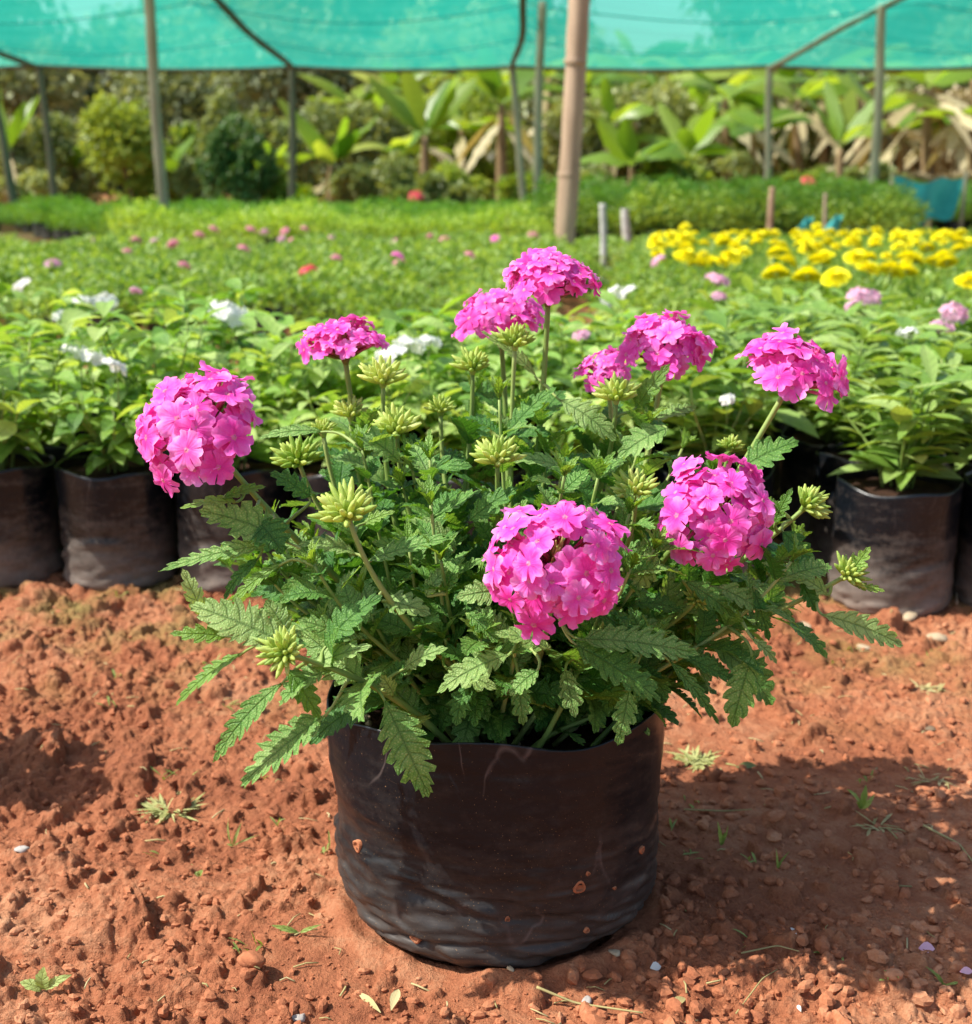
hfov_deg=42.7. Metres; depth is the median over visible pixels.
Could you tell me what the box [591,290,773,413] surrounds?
potted seedling
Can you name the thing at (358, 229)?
lime seedling
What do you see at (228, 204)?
lime seedling
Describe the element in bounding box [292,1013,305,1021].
pebble
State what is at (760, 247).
marigold plant
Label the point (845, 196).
bushy crop plant
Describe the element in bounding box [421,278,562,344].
bedding plant
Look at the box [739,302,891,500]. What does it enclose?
potted seedling
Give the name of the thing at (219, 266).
bedding plant
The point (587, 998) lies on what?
pebble
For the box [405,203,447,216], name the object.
lime seedling
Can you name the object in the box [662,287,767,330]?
marigold plant
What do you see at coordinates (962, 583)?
potted seedling
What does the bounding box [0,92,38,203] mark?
banana plant
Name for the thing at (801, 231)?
marigold plant
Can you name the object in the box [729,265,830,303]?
marigold plant
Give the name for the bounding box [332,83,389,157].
banana plant
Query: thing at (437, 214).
lime seedling
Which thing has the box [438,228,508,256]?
bedding plant
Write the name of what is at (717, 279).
potted seedling
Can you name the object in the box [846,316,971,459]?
potted seedling
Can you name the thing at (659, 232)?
marigold plant
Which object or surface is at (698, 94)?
banana plant
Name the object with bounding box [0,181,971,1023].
ground
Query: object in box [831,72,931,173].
banana plant
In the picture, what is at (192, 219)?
lime seedling
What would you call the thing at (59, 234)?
lime seedling
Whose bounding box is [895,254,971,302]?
marigold plant
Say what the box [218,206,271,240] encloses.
lime seedling
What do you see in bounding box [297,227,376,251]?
bedding plant
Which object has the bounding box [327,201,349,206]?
seedling
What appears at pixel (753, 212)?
bushy crop plant
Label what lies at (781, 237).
marigold plant
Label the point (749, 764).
fallen leaf
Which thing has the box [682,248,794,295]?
marigold plant
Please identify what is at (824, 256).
marigold plant
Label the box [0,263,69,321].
bedding plant
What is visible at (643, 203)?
bushy crop plant
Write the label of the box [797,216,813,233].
net scrap
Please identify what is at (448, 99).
banana plant
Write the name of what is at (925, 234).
marigold plant
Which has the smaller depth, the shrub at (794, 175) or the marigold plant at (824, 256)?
the marigold plant at (824, 256)
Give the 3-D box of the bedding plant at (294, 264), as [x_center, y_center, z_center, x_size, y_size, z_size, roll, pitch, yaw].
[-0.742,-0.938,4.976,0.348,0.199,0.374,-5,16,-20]
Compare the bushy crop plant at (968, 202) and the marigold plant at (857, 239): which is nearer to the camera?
the marigold plant at (857, 239)
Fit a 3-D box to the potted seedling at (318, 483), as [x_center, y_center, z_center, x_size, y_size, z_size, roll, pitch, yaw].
[-0.146,-0.056,1.494,0.196,0.298,0.196,-8,17,-28]
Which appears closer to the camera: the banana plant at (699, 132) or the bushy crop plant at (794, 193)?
the bushy crop plant at (794, 193)
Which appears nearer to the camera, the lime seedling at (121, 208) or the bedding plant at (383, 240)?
the bedding plant at (383, 240)
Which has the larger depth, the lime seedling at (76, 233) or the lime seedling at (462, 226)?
the lime seedling at (76, 233)
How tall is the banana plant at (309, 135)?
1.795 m
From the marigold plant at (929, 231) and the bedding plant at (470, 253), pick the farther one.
the marigold plant at (929, 231)
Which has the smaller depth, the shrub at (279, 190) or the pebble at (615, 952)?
the pebble at (615, 952)
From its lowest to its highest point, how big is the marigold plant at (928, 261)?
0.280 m
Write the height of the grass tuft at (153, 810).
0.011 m
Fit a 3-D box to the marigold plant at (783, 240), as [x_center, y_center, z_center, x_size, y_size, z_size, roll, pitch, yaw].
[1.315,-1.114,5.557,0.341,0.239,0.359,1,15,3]
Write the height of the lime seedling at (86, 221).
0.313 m
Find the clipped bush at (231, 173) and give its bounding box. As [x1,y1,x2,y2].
[193,111,281,202]
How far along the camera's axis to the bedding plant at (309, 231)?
6.79 m
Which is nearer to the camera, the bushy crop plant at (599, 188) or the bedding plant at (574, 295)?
the bedding plant at (574, 295)
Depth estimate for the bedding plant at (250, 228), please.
6.70 m
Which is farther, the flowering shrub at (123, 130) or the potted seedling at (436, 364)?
the flowering shrub at (123, 130)
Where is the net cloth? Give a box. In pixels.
[887,172,967,228]
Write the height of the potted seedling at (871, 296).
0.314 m
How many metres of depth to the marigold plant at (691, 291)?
3.32 m
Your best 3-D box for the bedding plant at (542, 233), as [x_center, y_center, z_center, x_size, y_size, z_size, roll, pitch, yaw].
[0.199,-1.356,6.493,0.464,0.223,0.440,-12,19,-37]
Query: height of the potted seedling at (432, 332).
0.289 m
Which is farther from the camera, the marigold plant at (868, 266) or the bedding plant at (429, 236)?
the bedding plant at (429, 236)
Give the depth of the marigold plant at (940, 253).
3.75 m
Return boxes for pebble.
[14,845,29,852]
[236,950,265,968]
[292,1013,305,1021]
[507,966,513,971]
[582,995,591,1003]
[608,949,619,956]
[767,809,786,822]
[799,621,810,627]
[857,644,870,649]
[860,768,877,775]
[884,968,903,981]
[903,612,917,620]
[925,725,935,731]
[926,632,947,641]
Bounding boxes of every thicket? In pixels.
[0,108,75,204]
[129,120,216,203]
[238,103,321,199]
[298,84,420,203]
[377,170,481,205]
[400,71,525,204]
[493,168,554,203]
[526,90,640,182]
[595,73,714,180]
[637,148,717,185]
[689,79,792,183]
[760,74,870,175]
[808,160,909,183]
[854,86,945,175]
[906,84,969,175]
[907,168,971,186]
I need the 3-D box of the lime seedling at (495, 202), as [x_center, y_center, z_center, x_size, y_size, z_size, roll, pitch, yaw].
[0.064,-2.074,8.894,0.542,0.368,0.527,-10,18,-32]
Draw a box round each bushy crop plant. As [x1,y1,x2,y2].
[521,173,583,206]
[531,172,610,216]
[531,183,612,236]
[536,186,606,243]
[538,170,602,202]
[579,167,626,195]
[581,189,639,238]
[586,189,656,243]
[587,192,639,230]
[592,183,621,241]
[595,180,626,235]
[608,175,695,235]
[617,171,646,230]
[617,174,699,231]
[623,177,648,239]
[624,173,667,188]
[624,174,692,230]
[657,172,692,186]
[661,176,696,230]
[669,184,746,234]
[671,184,709,231]
[674,182,748,232]
[676,179,729,230]
[705,173,762,232]
[708,170,781,230]
[709,188,790,233]
[716,183,798,236]
[720,175,745,231]
[744,170,785,189]
[754,175,803,237]
[757,184,813,237]
[762,171,808,224]
[777,177,843,239]
[788,176,823,190]
[788,186,868,232]
[800,171,859,225]
[808,177,883,235]
[810,172,857,191]
[819,180,865,227]
[841,177,871,191]
[842,186,919,234]
[847,175,920,231]
[854,175,934,233]
[860,181,893,236]
[908,218,944,231]
[926,188,971,231]
[929,208,971,230]
[930,179,955,230]
[955,180,971,232]
[959,185,971,217]
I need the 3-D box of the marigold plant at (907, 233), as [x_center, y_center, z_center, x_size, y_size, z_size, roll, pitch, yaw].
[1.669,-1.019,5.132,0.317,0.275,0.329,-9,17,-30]
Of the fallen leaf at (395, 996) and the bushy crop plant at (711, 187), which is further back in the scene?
the bushy crop plant at (711, 187)
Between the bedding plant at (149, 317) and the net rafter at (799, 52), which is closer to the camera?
the bedding plant at (149, 317)
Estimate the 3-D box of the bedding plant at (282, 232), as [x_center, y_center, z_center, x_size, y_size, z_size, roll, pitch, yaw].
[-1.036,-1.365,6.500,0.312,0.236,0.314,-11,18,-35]
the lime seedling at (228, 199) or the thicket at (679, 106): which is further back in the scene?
the thicket at (679, 106)
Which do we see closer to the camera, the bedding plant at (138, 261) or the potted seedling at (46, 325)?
the potted seedling at (46, 325)
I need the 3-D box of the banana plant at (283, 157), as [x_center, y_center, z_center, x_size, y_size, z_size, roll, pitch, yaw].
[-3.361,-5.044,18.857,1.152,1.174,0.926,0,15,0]
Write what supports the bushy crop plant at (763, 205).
on the ground at (180, 665)
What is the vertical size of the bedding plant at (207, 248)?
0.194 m
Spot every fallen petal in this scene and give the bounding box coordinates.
[650,962,660,970]
[919,942,934,952]
[960,967,971,973]
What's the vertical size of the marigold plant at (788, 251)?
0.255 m
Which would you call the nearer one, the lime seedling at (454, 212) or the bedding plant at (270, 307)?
the bedding plant at (270, 307)
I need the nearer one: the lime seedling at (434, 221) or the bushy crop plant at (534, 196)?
the lime seedling at (434, 221)
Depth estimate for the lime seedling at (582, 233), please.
8.52 m
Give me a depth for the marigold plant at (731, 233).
6.00 m
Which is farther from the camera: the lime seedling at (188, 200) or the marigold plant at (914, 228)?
the lime seedling at (188, 200)
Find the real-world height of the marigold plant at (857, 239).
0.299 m
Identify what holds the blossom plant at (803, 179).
on the ground at (180, 665)
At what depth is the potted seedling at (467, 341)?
1.87 m
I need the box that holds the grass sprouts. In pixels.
[97,589,942,980]
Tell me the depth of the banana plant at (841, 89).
22.20 m
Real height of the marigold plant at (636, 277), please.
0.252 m
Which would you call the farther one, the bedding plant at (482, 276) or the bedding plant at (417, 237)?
the bedding plant at (417, 237)
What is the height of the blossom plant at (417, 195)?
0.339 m
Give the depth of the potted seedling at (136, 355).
1.73 m
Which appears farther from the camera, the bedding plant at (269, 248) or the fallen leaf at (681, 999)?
the bedding plant at (269, 248)
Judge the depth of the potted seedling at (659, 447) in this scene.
1.71 m
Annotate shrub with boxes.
[0,168,67,203]
[24,111,121,202]
[76,90,156,203]
[168,85,240,202]
[259,168,317,204]
[326,149,416,203]
[431,159,493,203]
[554,163,616,184]
[681,148,761,181]
[778,166,837,186]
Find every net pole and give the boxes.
[0,108,17,203]
[36,65,57,200]
[144,0,168,207]
[288,65,296,201]
[509,66,526,202]
[532,1,546,205]
[764,65,772,179]
[868,5,885,183]
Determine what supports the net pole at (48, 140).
on the ground at (180, 665)
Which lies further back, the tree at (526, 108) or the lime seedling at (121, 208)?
the tree at (526, 108)
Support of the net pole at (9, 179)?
on the ground at (180, 665)
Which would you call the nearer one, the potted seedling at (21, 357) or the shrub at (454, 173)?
the potted seedling at (21, 357)
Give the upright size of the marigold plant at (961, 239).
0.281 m
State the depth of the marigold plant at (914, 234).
5.34 m
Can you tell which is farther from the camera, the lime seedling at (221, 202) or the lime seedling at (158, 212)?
the lime seedling at (221, 202)
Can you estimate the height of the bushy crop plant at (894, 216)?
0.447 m
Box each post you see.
[599,204,606,279]
[620,209,630,241]
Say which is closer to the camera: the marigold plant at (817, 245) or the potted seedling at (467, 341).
the potted seedling at (467, 341)
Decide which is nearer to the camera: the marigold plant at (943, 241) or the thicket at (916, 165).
the marigold plant at (943, 241)
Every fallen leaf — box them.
[359,993,380,1012]
[390,989,400,1009]
[674,996,685,1002]
[736,761,756,767]
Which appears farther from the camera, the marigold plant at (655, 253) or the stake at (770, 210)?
the stake at (770, 210)
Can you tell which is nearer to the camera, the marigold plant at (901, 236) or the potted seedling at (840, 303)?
the potted seedling at (840, 303)
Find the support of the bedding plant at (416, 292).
on the ground at (180, 665)
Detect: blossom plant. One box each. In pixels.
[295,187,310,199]
[409,190,424,203]
[801,176,815,183]
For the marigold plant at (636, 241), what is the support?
on the ground at (180, 665)
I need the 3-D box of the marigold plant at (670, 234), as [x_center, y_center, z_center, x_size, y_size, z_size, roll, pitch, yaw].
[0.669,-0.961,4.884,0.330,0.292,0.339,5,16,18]
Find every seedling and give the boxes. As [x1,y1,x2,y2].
[0,203,39,229]
[0,209,12,223]
[0,277,31,324]
[0,283,141,385]
[0,308,81,415]
[0,324,28,431]
[0,325,35,409]
[0,327,111,587]
[2,211,41,232]
[2,340,129,449]
[8,191,60,236]
[10,355,109,463]
[16,198,74,238]
[20,967,71,991]
[28,192,89,240]
[40,193,95,228]
[44,208,88,238]
[45,343,178,590]
[47,198,104,237]
[47,322,151,420]
[61,289,235,555]
[68,211,102,236]
[70,292,183,386]
[81,205,135,234]
[89,337,218,426]
[90,215,135,235]
[97,195,177,236]
[98,197,143,212]
[106,200,150,237]
[108,198,186,238]
[134,213,196,239]
[136,277,281,381]
[139,372,318,593]
[142,200,204,229]
[151,299,255,405]
[157,207,218,240]
[161,310,379,557]
[169,199,197,207]
[174,308,330,434]
[175,194,214,205]
[175,203,211,238]
[177,202,214,237]
[178,199,218,211]
[180,216,239,248]
[187,203,242,248]
[194,199,248,228]
[195,870,202,876]
[197,195,239,210]
[203,198,268,241]
[205,212,259,246]
[209,199,245,207]
[214,205,295,245]
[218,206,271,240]
[227,817,257,845]
[242,206,297,242]
[248,199,290,238]
[251,351,353,412]
[253,320,321,405]
[255,195,341,242]
[259,200,299,244]
[259,335,436,579]
[263,208,315,236]
[272,924,320,932]
[276,193,315,206]
[284,202,346,235]
[292,201,346,226]
[299,347,412,437]
[302,351,444,488]
[309,209,363,232]
[313,213,381,237]
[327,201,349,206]
[336,202,396,226]
[339,195,408,233]
[339,195,411,237]
[339,217,384,238]
[351,210,418,238]
[355,313,462,437]
[362,195,395,205]
[370,292,554,440]
[374,213,429,239]
[381,193,422,236]
[389,211,461,240]
[390,200,433,214]
[390,382,525,546]
[391,334,561,451]
[398,214,446,234]
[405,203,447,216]
[410,211,442,237]
[411,305,541,371]
[412,200,443,208]
[415,202,460,214]
[415,206,477,234]
[421,195,463,208]
[426,325,539,375]
[439,209,473,230]
[440,196,496,217]
[443,208,512,234]
[461,209,517,234]
[463,197,517,220]
[466,196,548,234]
[467,302,637,454]
[468,203,530,232]
[472,197,506,206]
[484,201,545,234]
[505,199,550,233]
[505,342,696,537]
[509,213,554,238]
[521,217,554,235]
[523,312,611,370]
[524,302,624,399]
[537,213,586,234]
[548,316,675,533]
[591,284,659,339]
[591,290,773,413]
[618,315,764,517]
[631,352,811,582]
[637,310,818,458]
[651,254,738,323]
[680,275,814,333]
[707,298,860,438]
[717,821,727,845]
[724,285,867,345]
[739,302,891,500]
[758,283,903,353]
[766,312,912,541]
[776,850,789,868]
[793,298,945,397]
[794,344,971,616]
[804,357,961,563]
[845,286,916,354]
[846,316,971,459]
[847,786,874,808]
[862,299,971,337]
[869,309,931,323]
[870,301,968,375]
[895,331,971,567]
[908,311,971,347]
[920,363,971,606]
[924,278,971,348]
[925,966,957,985]
[941,321,965,340]
[949,328,971,371]
[959,299,971,335]
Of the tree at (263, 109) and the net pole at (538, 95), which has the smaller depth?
the net pole at (538, 95)
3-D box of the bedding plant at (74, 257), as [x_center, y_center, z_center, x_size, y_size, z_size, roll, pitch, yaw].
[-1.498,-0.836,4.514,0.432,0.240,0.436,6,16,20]
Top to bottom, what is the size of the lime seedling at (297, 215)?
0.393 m
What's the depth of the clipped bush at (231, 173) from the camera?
16.75 m
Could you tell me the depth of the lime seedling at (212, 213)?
8.21 m
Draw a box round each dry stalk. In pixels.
[536,986,642,1013]
[684,809,751,811]
[735,969,777,1013]
[741,945,798,953]
[923,824,971,860]
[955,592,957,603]
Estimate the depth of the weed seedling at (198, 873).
0.89 m
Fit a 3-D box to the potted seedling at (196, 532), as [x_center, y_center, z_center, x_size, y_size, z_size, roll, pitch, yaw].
[-0.327,-0.043,1.523,0.182,0.258,0.179,14,20,42]
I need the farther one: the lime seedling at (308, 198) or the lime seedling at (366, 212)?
the lime seedling at (308, 198)
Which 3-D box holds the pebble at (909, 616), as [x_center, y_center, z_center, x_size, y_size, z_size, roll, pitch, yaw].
[0.476,0.117,1.395,0.015,0.009,0.024,14,20,42]
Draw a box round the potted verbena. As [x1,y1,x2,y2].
[134,246,902,968]
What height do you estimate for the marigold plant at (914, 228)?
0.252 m
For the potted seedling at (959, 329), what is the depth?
1.79 m
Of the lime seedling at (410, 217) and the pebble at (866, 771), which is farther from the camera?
the lime seedling at (410, 217)
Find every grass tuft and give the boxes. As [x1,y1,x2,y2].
[134,791,203,824]
[150,766,198,779]
[663,744,736,771]
[850,810,905,835]
[905,765,952,788]
[909,678,945,693]
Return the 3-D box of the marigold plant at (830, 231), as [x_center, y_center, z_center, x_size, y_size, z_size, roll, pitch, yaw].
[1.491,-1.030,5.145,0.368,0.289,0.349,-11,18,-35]
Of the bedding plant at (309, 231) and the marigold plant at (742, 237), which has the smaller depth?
the marigold plant at (742, 237)
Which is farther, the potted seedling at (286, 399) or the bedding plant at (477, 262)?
the bedding plant at (477, 262)
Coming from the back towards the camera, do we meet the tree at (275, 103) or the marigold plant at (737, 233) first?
the tree at (275, 103)
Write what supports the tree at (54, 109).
on the ground at (180, 665)
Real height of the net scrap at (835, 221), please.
0.120 m
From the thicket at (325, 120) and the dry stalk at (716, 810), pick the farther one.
the thicket at (325, 120)
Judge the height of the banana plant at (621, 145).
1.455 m
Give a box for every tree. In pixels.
[0,68,92,197]
[5,80,98,183]
[45,69,64,85]
[55,70,126,192]
[81,135,130,193]
[94,71,276,198]
[132,76,281,144]
[205,72,284,120]
[206,69,419,198]
[250,73,283,122]
[284,71,460,109]
[374,73,495,170]
[481,69,640,178]
[616,72,772,181]
[773,69,885,104]
[863,76,970,141]
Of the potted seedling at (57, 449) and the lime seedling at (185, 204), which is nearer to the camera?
the potted seedling at (57, 449)
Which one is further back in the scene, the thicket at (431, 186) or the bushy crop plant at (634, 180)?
the thicket at (431, 186)
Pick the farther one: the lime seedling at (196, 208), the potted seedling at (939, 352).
the lime seedling at (196, 208)
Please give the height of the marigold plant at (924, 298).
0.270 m
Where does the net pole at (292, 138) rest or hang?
on the ground at (180, 665)
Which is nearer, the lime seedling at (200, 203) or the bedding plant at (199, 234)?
the bedding plant at (199, 234)
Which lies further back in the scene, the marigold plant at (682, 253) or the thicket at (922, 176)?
the thicket at (922, 176)
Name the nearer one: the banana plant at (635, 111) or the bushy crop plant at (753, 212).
the bushy crop plant at (753, 212)
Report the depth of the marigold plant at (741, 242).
5.51 m
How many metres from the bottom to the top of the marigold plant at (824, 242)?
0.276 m
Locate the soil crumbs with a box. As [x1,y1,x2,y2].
[0,583,971,1023]
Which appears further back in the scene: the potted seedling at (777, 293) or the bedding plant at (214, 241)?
the bedding plant at (214, 241)
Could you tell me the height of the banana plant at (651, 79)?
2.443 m
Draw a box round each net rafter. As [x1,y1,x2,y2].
[0,51,40,69]
[213,0,294,69]
[509,0,526,69]
[768,0,903,69]
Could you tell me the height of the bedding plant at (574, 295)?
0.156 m
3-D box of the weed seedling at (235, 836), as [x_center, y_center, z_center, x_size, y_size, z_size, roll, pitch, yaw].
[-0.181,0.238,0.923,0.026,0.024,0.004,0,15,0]
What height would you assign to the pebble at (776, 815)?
0.007 m
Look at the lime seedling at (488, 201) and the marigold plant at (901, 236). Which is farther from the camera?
the lime seedling at (488, 201)
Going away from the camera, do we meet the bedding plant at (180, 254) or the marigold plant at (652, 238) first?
the marigold plant at (652, 238)
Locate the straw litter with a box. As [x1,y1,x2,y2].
[12,589,955,1023]
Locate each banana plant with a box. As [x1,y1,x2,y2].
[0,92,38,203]
[53,139,86,199]
[146,135,196,204]
[231,142,301,202]
[277,98,349,160]
[281,115,378,202]
[298,74,401,104]
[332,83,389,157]
[351,72,447,135]
[352,127,453,171]
[368,73,476,176]
[418,112,513,169]
[425,69,526,116]
[458,69,560,202]
[476,69,630,177]
[528,71,637,169]
[581,117,688,185]
[584,76,653,178]
[613,71,732,122]
[616,101,749,167]
[626,72,682,178]
[645,81,764,162]
[679,71,796,182]
[706,107,813,181]
[709,69,824,177]
[745,69,857,174]
[764,69,868,165]
[788,74,905,169]
[801,80,896,185]
[807,71,874,105]
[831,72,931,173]
[848,70,971,175]
[856,110,952,173]
[868,72,951,124]
[888,80,971,170]
[892,93,971,172]
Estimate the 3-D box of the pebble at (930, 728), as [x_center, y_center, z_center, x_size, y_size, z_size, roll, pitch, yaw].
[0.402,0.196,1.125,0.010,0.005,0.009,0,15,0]
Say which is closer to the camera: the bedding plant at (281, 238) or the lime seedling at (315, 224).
the bedding plant at (281, 238)
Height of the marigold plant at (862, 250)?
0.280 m
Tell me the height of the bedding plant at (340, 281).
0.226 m
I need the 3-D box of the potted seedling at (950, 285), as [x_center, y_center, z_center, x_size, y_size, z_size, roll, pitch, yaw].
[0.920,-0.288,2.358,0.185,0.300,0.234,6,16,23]
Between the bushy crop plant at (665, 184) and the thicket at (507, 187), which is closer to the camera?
the bushy crop plant at (665, 184)
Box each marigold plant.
[583,262,698,312]
[585,267,722,325]
[595,247,699,320]
[603,250,694,308]
[604,242,678,273]
[604,249,701,286]
[605,233,685,280]
[614,233,693,264]
[619,230,681,264]
[620,232,668,262]
[629,228,679,248]
[630,230,665,243]
[639,231,665,250]
[650,238,672,277]
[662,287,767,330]
[667,241,751,274]
[671,246,751,286]
[673,231,719,253]
[674,232,754,263]
[676,223,713,237]
[677,277,759,309]
[680,250,766,288]
[680,299,729,332]
[681,263,803,310]
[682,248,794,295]
[683,230,720,268]
[683,236,740,268]
[685,233,733,251]
[693,231,714,241]
[708,226,767,243]
[710,230,751,245]
[713,228,773,246]
[714,229,771,260]
[729,229,780,251]
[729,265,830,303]
[736,234,787,262]
[744,245,835,287]
[745,246,791,263]
[746,230,766,261]
[748,250,825,286]
[760,253,853,303]
[763,236,795,248]
[765,231,798,241]
[768,229,808,253]
[769,240,816,265]
[772,229,826,251]
[779,223,824,239]
[779,270,848,295]
[784,235,840,260]
[785,240,857,270]
[785,266,852,299]
[789,230,833,256]
[790,228,841,249]
[791,231,814,254]
[792,230,846,244]
[819,228,879,257]
[820,248,923,295]
[821,248,885,288]
[822,282,918,315]
[826,229,861,263]
[826,229,871,259]
[832,284,955,322]
[833,239,896,260]
[836,234,907,272]
[837,230,887,249]
[849,260,918,312]
[852,244,894,265]
[860,249,949,290]
[861,226,889,237]
[861,235,899,253]
[862,226,903,248]
[868,233,924,252]
[868,240,917,279]
[869,252,971,295]
[870,260,959,309]
[877,230,912,251]
[879,235,964,264]
[880,271,971,315]
[884,225,948,245]
[889,225,931,236]
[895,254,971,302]
[901,229,958,251]
[911,251,965,269]
[912,249,971,287]
[913,241,971,272]
[926,229,966,256]
[927,229,967,243]
[929,286,971,304]
[930,233,971,260]
[939,239,970,257]
[948,225,971,236]
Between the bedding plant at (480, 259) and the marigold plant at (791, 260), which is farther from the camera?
the bedding plant at (480, 259)
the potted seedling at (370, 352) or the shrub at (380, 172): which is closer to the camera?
the potted seedling at (370, 352)
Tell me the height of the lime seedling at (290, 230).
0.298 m
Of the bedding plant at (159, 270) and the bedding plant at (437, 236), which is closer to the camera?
the bedding plant at (159, 270)
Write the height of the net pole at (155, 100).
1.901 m
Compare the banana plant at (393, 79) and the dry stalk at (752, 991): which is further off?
the banana plant at (393, 79)
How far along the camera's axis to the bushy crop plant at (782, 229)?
9.04 m
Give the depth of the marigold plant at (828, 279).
2.98 m
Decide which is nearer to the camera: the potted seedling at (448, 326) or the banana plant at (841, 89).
the potted seedling at (448, 326)
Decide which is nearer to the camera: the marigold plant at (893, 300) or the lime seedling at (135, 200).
the marigold plant at (893, 300)
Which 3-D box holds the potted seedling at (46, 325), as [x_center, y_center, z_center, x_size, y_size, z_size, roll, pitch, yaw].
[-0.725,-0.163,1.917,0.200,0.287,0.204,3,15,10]
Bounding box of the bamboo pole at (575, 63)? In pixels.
[555,0,589,246]
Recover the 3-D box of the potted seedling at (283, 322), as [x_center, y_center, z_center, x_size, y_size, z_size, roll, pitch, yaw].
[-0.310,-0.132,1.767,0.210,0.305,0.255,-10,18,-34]
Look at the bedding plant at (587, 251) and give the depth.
5.66 m
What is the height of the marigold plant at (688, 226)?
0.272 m
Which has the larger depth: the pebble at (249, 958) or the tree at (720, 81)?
the tree at (720, 81)
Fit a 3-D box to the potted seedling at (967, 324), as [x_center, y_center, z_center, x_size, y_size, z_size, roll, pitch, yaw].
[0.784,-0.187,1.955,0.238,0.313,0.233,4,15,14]
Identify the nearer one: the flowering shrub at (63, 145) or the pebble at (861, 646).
the pebble at (861, 646)
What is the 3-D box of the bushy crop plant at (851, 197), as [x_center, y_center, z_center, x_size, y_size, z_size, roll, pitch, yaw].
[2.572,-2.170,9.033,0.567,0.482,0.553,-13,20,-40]
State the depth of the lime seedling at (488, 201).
9.72 m
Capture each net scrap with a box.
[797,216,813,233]
[824,215,842,230]
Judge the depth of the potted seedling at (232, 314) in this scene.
1.90 m
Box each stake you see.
[766,187,775,230]
[823,193,826,228]
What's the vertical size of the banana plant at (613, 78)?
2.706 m
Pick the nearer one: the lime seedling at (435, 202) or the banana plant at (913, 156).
the lime seedling at (435, 202)
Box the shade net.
[0,0,971,72]
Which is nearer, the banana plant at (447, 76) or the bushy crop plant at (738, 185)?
the bushy crop plant at (738, 185)
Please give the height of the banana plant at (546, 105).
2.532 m
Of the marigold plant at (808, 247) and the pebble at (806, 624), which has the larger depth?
the marigold plant at (808, 247)
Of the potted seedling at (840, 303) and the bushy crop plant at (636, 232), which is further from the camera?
the bushy crop plant at (636, 232)
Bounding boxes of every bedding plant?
[0,232,26,244]
[0,238,35,254]
[0,241,50,267]
[0,250,41,262]
[0,251,68,317]
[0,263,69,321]
[0,265,20,285]
[0,284,83,344]
[1,298,56,319]
[8,247,121,287]
[12,237,95,259]
[22,264,141,295]
[27,257,136,284]
[34,275,162,345]
[43,266,181,330]
[57,231,144,256]
[57,236,150,260]
[59,232,104,246]
[67,244,176,292]
[90,254,192,282]
[92,257,220,323]
[101,223,187,247]
[109,252,177,266]
[116,234,196,249]
[120,291,207,335]
[122,261,194,308]
[127,286,229,346]
[138,235,220,257]
[141,243,223,267]
[158,239,179,256]
[168,257,242,275]
[172,267,250,330]
[180,263,300,339]
[184,246,236,260]
[188,270,334,346]
[191,247,268,268]
[192,244,268,271]
[194,231,205,247]
[200,225,267,249]
[208,253,301,274]
[224,241,316,256]
[227,235,285,256]
[238,265,299,277]
[245,226,281,246]
[246,264,378,334]
[260,227,307,246]
[260,243,370,275]
[263,253,327,270]
[264,267,336,315]
[265,234,328,249]
[269,264,363,313]
[288,290,398,328]
[291,226,358,241]
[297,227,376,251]
[297,232,390,277]
[301,256,433,325]
[331,254,353,284]
[333,248,424,272]
[335,276,439,334]
[336,235,419,256]
[353,282,467,330]
[355,254,476,305]
[359,235,392,244]
[363,240,438,259]
[365,237,469,264]
[366,251,437,289]
[395,232,451,245]
[404,251,480,283]
[405,283,474,321]
[417,227,489,242]
[421,233,477,256]
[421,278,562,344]
[425,296,468,326]
[432,272,502,293]
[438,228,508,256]
[440,255,514,276]
[447,258,509,291]
[456,230,540,252]
[461,239,575,271]
[475,259,543,314]
[477,235,529,256]
[484,233,576,252]
[487,231,551,245]
[488,241,598,281]
[527,231,539,239]
[537,243,590,264]
[566,261,605,297]
[574,233,629,266]
[574,234,626,274]
[574,241,616,283]
[586,262,616,302]
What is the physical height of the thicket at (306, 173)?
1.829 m
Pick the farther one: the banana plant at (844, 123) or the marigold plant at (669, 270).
the banana plant at (844, 123)
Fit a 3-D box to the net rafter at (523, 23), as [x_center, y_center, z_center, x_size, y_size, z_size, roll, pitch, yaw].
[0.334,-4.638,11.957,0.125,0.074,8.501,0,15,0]
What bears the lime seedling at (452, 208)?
on the ground at (180, 665)
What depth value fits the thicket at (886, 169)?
18.66 m
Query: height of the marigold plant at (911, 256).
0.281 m
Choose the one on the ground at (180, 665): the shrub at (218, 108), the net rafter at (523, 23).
the shrub at (218, 108)
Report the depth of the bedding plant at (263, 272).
4.45 m
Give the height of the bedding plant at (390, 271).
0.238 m
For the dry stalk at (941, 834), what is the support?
on the ground at (180, 665)
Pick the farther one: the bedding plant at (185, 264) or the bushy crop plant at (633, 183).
the bushy crop plant at (633, 183)
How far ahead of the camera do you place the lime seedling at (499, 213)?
8.26 m
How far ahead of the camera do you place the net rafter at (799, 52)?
12.45 m
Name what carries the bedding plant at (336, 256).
on the ground at (180, 665)
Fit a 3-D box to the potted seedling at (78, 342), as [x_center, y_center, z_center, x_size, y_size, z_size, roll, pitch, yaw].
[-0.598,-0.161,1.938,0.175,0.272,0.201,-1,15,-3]
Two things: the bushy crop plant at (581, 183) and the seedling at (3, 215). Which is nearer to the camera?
the bushy crop plant at (581, 183)
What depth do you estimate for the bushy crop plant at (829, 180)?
9.24 m
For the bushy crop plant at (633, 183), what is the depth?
11.08 m
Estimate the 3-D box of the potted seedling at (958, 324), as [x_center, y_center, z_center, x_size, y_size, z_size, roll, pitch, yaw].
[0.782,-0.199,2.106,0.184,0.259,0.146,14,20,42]

